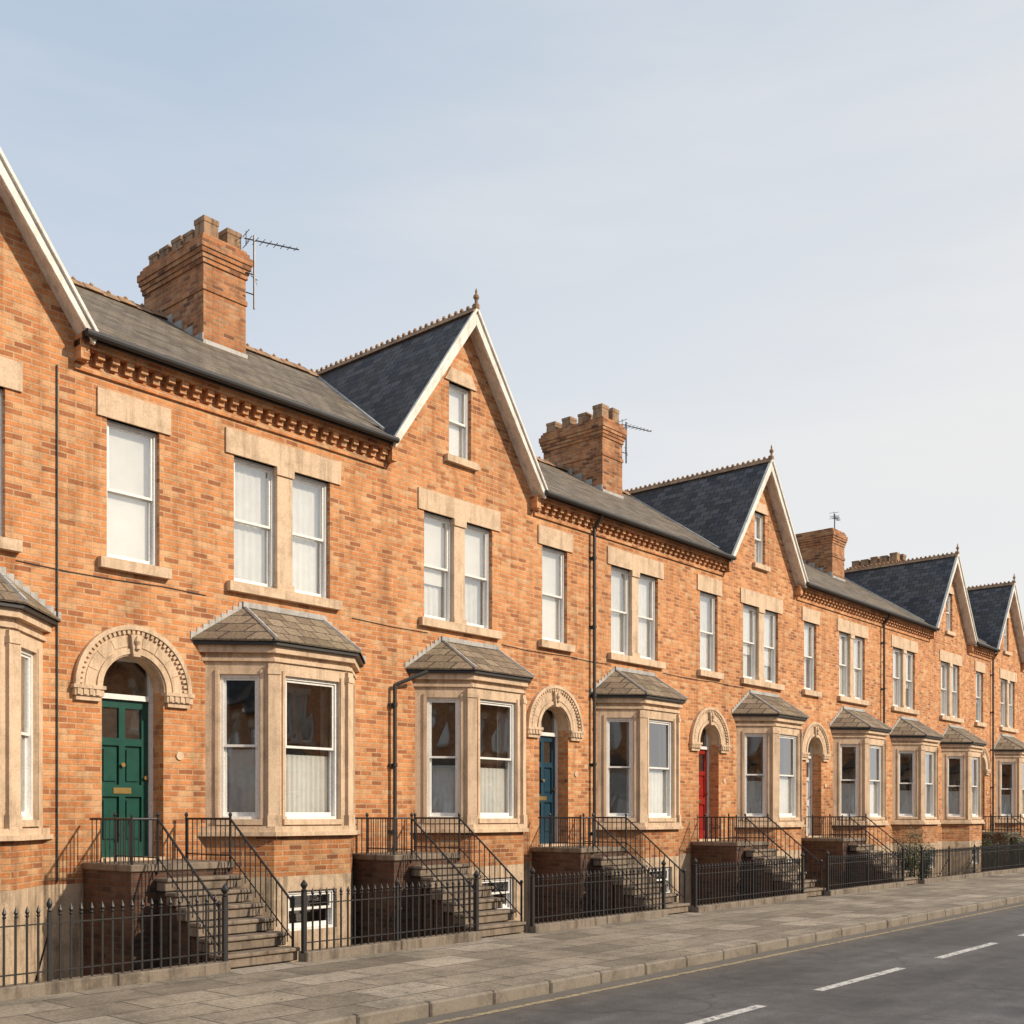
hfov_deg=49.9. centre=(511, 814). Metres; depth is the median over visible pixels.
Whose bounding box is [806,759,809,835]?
door leaf
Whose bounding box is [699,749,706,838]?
door leaf
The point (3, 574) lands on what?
flashing
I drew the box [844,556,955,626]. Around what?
gable roof
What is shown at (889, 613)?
gutter
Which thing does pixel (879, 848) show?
basement wall
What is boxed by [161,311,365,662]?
flashing
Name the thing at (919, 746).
stone trim
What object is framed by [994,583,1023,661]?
bargeboards
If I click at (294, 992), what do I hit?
pavement
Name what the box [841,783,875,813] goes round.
net curtains
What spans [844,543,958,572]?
ridge tiles
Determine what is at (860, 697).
window frames
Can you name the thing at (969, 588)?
ridge tiles
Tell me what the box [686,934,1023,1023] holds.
lane marking
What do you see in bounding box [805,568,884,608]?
roof slates
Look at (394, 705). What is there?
drainpipe
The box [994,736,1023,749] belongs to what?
bay roof
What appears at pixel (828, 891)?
iron railing
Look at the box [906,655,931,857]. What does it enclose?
window glass
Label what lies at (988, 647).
gutter
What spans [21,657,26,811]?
window glass
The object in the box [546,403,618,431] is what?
chimney pots
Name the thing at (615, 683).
bay roof
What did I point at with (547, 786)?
door leaf
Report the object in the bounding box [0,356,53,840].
stone trim
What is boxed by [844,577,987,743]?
flashing
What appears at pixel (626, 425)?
tv aerial
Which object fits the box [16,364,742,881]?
wall cable
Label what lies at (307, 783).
net curtains
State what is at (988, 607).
gable roof
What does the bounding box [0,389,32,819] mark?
window frames
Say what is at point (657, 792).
net curtains
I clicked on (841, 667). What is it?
blinds
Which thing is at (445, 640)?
flashing
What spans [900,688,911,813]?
net curtains
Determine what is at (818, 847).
front steps
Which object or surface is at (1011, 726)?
window frames
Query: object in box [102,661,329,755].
room
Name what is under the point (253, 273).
tv aerial
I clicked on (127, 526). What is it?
blinds
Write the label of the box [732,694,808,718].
bay roof
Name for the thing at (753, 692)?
flashing
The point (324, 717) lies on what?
drapes
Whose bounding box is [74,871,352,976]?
basement wall
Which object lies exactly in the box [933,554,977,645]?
bargeboards
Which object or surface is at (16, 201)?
bargeboards
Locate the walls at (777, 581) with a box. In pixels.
[723,485,832,850]
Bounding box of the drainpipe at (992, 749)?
[990,650,1023,831]
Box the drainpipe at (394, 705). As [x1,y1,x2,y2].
[388,670,427,850]
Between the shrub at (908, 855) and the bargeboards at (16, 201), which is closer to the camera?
the bargeboards at (16, 201)
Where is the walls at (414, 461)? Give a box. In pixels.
[384,336,592,866]
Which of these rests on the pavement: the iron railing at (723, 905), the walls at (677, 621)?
the iron railing at (723, 905)
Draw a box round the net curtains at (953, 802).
[948,791,958,813]
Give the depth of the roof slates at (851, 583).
38.27 m
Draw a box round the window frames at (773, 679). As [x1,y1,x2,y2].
[743,512,813,871]
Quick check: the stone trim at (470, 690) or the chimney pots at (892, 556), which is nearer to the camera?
the stone trim at (470, 690)
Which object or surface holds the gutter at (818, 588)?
attached to the walls at (777, 581)
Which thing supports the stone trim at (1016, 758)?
attached to the walls at (1013, 663)
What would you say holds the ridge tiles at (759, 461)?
on the roof slates at (637, 503)
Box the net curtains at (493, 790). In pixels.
[424,578,506,812]
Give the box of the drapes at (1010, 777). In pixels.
[1010,764,1011,794]
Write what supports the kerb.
on the ground
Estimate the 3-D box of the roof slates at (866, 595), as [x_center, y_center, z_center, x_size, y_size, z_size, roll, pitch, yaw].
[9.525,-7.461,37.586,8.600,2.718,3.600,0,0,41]
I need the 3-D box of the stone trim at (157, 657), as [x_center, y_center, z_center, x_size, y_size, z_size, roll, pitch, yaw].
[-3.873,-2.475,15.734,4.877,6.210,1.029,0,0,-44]
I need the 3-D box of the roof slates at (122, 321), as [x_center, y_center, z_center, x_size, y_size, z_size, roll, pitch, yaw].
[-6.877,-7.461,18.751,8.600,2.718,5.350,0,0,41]
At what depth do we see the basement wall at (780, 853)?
27.61 m
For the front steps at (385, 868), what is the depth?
16.92 m
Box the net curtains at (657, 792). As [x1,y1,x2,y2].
[609,571,709,812]
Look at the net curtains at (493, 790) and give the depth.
19.35 m
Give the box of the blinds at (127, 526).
[107,428,148,560]
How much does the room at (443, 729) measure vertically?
8.500 m
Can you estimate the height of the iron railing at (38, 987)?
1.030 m
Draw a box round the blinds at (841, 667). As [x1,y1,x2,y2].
[839,636,857,696]
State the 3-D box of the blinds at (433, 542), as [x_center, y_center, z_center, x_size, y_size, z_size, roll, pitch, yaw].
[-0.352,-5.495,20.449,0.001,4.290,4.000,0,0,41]
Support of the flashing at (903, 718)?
attached to the walls at (919, 635)
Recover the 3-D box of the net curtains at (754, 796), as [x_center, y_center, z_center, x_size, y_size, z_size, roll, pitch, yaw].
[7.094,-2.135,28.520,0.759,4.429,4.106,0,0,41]
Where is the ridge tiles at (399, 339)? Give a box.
[246,289,479,376]
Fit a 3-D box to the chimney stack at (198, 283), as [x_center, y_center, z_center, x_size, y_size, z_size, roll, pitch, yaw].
[-5.700,-8.570,19.722,2.080,2.740,1.040,0,0,41]
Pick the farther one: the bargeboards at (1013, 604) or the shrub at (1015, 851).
the bargeboards at (1013, 604)
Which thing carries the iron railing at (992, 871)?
on the pavement
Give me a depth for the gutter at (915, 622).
34.43 m
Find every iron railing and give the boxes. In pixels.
[0,884,230,1000]
[298,870,481,961]
[527,860,667,932]
[691,852,806,912]
[823,847,906,895]
[918,841,1023,883]
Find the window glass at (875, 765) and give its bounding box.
[874,750,875,784]
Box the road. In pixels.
[396,902,1023,1023]
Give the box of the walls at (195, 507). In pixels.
[74,332,390,883]
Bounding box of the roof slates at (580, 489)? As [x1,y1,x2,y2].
[538,461,722,551]
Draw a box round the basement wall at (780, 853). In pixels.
[777,850,800,879]
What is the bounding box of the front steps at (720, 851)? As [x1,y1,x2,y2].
[691,813,825,905]
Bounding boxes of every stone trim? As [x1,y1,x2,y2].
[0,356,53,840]
[70,387,360,861]
[409,367,584,846]
[596,546,730,840]
[734,502,831,837]
[832,618,888,825]
[891,635,940,824]
[939,587,990,831]
[994,613,1023,822]
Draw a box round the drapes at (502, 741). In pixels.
[497,706,507,768]
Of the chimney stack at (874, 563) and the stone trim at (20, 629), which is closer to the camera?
the stone trim at (20, 629)
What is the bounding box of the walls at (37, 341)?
[0,196,89,890]
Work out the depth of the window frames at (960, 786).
37.96 m
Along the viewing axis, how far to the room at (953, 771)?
41.73 m
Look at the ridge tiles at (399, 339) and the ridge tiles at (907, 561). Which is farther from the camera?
the ridge tiles at (907, 561)
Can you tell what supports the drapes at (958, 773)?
hanging from the net curtains at (953, 802)
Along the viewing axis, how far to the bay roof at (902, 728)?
34.24 m
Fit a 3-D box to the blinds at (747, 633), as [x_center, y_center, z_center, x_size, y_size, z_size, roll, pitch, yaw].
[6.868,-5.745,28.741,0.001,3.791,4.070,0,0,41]
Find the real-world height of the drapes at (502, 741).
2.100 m
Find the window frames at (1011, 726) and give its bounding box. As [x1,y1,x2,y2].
[1001,621,1023,816]
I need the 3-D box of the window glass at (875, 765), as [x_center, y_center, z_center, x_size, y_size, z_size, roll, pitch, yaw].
[10.081,-1.780,31.798,0.747,6.726,2.183,0,0,41]
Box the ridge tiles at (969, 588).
[967,574,1015,590]
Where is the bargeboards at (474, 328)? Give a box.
[390,308,547,498]
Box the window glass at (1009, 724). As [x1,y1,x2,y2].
[1001,629,1023,813]
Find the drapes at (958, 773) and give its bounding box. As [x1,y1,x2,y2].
[958,759,959,790]
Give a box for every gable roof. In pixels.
[310,314,470,444]
[632,462,768,560]
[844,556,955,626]
[967,585,1011,647]
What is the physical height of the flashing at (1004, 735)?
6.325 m
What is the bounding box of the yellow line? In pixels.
[428,904,1023,1023]
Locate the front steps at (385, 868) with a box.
[353,812,527,944]
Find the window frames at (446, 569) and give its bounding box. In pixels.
[424,383,563,908]
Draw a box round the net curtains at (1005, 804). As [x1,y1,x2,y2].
[1001,795,1010,813]
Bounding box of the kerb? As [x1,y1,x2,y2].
[295,894,1023,1023]
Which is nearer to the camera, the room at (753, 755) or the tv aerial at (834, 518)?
the room at (753, 755)
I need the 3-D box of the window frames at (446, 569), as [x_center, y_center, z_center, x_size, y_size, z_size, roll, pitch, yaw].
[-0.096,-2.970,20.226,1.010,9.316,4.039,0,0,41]
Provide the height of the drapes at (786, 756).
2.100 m
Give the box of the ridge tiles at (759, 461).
[622,444,773,495]
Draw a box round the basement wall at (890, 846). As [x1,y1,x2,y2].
[886,843,937,883]
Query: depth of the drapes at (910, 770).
34.42 m
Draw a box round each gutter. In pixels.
[0,601,56,625]
[82,328,399,666]
[407,490,600,684]
[589,509,736,844]
[733,582,839,720]
[830,593,895,732]
[890,613,942,739]
[935,628,999,745]
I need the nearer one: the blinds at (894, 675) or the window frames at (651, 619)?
the window frames at (651, 619)
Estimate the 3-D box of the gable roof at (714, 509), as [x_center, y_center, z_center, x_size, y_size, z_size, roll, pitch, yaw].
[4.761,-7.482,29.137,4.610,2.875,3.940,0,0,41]
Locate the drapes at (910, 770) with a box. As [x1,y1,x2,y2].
[909,753,911,790]
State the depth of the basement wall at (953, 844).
37.33 m
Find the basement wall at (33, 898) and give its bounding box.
[0,884,73,985]
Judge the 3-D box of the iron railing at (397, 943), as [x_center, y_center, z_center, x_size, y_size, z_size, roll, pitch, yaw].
[-1.637,1.305,14.785,0.449,1.030,3.198,0,0,41]
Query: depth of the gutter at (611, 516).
22.43 m
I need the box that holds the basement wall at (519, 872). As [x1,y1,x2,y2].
[463,861,531,932]
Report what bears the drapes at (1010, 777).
hanging from the net curtains at (1005, 804)
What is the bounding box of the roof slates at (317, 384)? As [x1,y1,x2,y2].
[246,350,586,503]
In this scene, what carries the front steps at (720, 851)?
on the ground
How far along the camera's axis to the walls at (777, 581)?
28.40 m
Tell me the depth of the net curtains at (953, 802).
37.53 m
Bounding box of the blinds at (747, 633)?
[743,517,808,666]
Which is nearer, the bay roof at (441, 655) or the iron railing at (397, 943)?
the iron railing at (397, 943)
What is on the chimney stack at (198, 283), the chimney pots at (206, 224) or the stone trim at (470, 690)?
the chimney pots at (206, 224)
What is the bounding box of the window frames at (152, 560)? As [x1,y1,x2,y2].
[102,420,336,930]
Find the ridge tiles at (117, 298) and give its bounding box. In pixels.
[71,276,167,319]
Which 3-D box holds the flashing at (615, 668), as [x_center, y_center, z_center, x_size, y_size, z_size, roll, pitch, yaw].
[2.374,-5.724,25.615,2.373,6.531,6.415,0,0,-7]
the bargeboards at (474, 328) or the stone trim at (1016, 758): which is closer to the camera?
the bargeboards at (474, 328)
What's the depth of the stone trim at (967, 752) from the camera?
37.36 m
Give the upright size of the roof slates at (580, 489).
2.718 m
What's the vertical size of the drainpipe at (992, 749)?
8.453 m
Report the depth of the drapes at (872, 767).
31.96 m
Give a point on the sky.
(732, 229)
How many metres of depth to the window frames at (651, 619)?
23.50 m
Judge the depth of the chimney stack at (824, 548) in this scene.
37.60 m
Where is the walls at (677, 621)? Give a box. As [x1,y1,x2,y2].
[586,514,727,857]
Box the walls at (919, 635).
[885,616,937,843]
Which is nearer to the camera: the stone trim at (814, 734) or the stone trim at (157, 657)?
the stone trim at (157, 657)
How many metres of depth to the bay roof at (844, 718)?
31.12 m
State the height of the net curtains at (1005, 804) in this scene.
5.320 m
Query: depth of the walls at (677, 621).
24.66 m
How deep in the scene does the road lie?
12.24 m
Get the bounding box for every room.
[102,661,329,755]
[432,703,551,768]
[610,722,703,812]
[747,655,807,780]
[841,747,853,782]
[900,753,908,789]
[948,759,957,790]
[1001,764,1009,794]
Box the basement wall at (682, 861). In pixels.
[630,853,690,912]
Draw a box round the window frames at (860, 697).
[839,632,880,816]
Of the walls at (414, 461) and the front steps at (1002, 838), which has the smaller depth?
the walls at (414, 461)
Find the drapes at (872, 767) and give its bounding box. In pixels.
[854,747,874,784]
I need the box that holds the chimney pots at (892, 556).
[852,552,905,566]
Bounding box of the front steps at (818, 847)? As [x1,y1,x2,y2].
[801,814,918,895]
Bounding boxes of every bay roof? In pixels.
[0,576,60,621]
[190,608,365,663]
[406,642,532,678]
[591,671,686,700]
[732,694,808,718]
[830,709,891,730]
[890,719,943,737]
[940,727,986,744]
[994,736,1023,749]
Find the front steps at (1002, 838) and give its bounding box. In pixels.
[982,814,1023,870]
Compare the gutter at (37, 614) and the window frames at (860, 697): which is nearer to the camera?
the gutter at (37, 614)
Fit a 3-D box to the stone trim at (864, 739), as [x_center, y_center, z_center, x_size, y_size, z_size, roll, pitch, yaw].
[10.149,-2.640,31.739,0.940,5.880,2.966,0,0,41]
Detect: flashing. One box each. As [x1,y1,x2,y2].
[0,566,60,620]
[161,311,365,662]
[318,377,534,677]
[561,465,687,699]
[631,496,808,716]
[803,560,943,736]
[829,706,892,729]
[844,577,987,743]
[978,638,1023,748]
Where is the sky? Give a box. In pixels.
[0,0,1023,622]
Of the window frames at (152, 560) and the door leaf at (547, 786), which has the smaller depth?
the window frames at (152, 560)
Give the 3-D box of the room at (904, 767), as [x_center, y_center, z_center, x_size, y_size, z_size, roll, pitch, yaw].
[11.919,-1.850,35.501,1.050,8.500,3.540,0,0,41]
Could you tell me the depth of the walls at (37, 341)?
13.81 m
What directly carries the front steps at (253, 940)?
on the ground
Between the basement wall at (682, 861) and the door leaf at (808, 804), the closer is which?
the basement wall at (682, 861)
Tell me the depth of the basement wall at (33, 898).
13.51 m
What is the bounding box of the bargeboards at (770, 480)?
[728,459,808,587]
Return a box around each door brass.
[113,763,147,793]
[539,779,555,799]
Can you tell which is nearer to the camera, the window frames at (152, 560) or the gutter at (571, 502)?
the window frames at (152, 560)
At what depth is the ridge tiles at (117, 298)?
18.81 m
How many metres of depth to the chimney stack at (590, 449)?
27.79 m
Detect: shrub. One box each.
[887,825,922,876]
[914,838,935,877]
[980,828,1014,870]
[1011,833,1023,866]
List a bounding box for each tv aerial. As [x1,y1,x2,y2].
[242,229,298,309]
[619,419,651,462]
[829,512,839,527]
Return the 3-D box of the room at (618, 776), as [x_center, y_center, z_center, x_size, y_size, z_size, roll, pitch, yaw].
[2.660,-1.850,24.867,1.050,8.500,5.340,0,0,41]
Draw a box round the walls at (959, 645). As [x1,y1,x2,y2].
[928,579,993,840]
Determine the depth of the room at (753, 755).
30.22 m
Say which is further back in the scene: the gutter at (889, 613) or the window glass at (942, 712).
the window glass at (942, 712)
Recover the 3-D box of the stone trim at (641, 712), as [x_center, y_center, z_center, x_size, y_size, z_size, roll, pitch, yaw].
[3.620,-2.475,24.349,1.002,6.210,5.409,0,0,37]
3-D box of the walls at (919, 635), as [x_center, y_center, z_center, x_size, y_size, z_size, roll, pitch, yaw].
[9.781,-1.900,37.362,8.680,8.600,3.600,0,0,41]
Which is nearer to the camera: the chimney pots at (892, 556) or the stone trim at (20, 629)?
the stone trim at (20, 629)
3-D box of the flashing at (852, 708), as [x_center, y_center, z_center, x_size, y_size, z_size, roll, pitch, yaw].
[10.229,-2.784,31.666,0.896,0.651,3.172,0,0,41]
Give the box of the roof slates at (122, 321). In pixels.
[74,285,385,432]
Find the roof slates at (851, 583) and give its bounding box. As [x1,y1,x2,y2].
[844,578,989,645]
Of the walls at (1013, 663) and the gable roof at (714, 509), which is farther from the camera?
the walls at (1013, 663)
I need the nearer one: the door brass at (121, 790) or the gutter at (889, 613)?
the door brass at (121, 790)
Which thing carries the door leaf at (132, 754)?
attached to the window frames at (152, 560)
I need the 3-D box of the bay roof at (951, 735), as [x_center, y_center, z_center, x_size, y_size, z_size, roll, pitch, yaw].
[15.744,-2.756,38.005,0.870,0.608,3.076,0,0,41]
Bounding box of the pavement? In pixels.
[0,872,1023,1023]
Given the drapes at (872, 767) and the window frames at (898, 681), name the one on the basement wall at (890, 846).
the window frames at (898, 681)
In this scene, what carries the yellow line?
on the road
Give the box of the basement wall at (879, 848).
[870,845,885,856]
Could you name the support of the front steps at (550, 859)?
on the ground
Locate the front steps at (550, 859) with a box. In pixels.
[531,813,689,922]
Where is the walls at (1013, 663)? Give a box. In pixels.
[990,608,1023,836]
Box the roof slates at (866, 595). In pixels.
[803,562,929,624]
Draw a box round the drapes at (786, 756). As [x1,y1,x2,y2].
[760,737,787,780]
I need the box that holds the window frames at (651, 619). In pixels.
[606,566,714,892]
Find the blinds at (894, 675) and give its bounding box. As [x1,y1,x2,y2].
[893,651,907,704]
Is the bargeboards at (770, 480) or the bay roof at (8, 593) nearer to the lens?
the bay roof at (8, 593)
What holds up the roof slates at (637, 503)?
attached to the gable roof at (714, 509)
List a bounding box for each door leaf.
[102,698,147,856]
[539,736,554,843]
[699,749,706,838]
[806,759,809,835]
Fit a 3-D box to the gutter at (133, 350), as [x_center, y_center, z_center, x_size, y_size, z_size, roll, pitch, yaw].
[-3.551,-4.276,15.855,0.820,3.753,5.350,0,0,41]
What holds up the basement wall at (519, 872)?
on the ground
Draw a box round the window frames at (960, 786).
[941,594,980,863]
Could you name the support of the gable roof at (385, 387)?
attached to the walls at (414, 461)
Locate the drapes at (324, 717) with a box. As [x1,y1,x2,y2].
[227,680,328,756]
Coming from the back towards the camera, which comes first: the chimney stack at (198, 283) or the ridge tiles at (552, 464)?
the ridge tiles at (552, 464)
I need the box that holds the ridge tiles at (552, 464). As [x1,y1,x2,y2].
[536,456,567,470]
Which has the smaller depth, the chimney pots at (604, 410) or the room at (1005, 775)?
the chimney pots at (604, 410)
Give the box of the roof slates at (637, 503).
[622,493,827,588]
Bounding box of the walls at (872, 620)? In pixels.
[828,597,887,845]
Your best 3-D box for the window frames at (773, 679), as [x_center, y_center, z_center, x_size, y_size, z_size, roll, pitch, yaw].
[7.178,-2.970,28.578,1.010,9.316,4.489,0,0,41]
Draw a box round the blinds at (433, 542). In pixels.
[424,389,557,639]
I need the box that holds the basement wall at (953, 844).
[938,840,981,875]
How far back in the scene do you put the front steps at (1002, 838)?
39.12 m
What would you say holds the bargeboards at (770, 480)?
attached to the walls at (777, 581)
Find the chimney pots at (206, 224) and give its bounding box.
[148,215,241,264]
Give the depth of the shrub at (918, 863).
30.58 m
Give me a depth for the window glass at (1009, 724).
42.38 m
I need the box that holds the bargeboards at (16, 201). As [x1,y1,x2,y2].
[0,147,98,344]
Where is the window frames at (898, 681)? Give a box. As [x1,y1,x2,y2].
[893,648,933,866]
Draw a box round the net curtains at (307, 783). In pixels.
[227,464,328,811]
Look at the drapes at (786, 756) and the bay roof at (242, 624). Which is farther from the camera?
the drapes at (786, 756)
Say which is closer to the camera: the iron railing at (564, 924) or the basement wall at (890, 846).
the iron railing at (564, 924)
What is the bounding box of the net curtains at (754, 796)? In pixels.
[743,654,808,812]
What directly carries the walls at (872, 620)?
on the ground
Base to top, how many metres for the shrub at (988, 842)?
1.981 m
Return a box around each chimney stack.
[137,232,252,353]
[539,416,626,495]
[795,528,847,578]
[849,560,898,568]
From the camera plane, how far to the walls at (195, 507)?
15.46 m
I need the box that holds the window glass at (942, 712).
[941,598,979,853]
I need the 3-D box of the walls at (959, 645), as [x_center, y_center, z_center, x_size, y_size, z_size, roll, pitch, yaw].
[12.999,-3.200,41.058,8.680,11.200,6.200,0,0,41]
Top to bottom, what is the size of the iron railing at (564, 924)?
1.030 m
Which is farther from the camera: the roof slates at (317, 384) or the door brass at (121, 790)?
the roof slates at (317, 384)
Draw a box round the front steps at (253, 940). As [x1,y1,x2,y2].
[82,812,299,975]

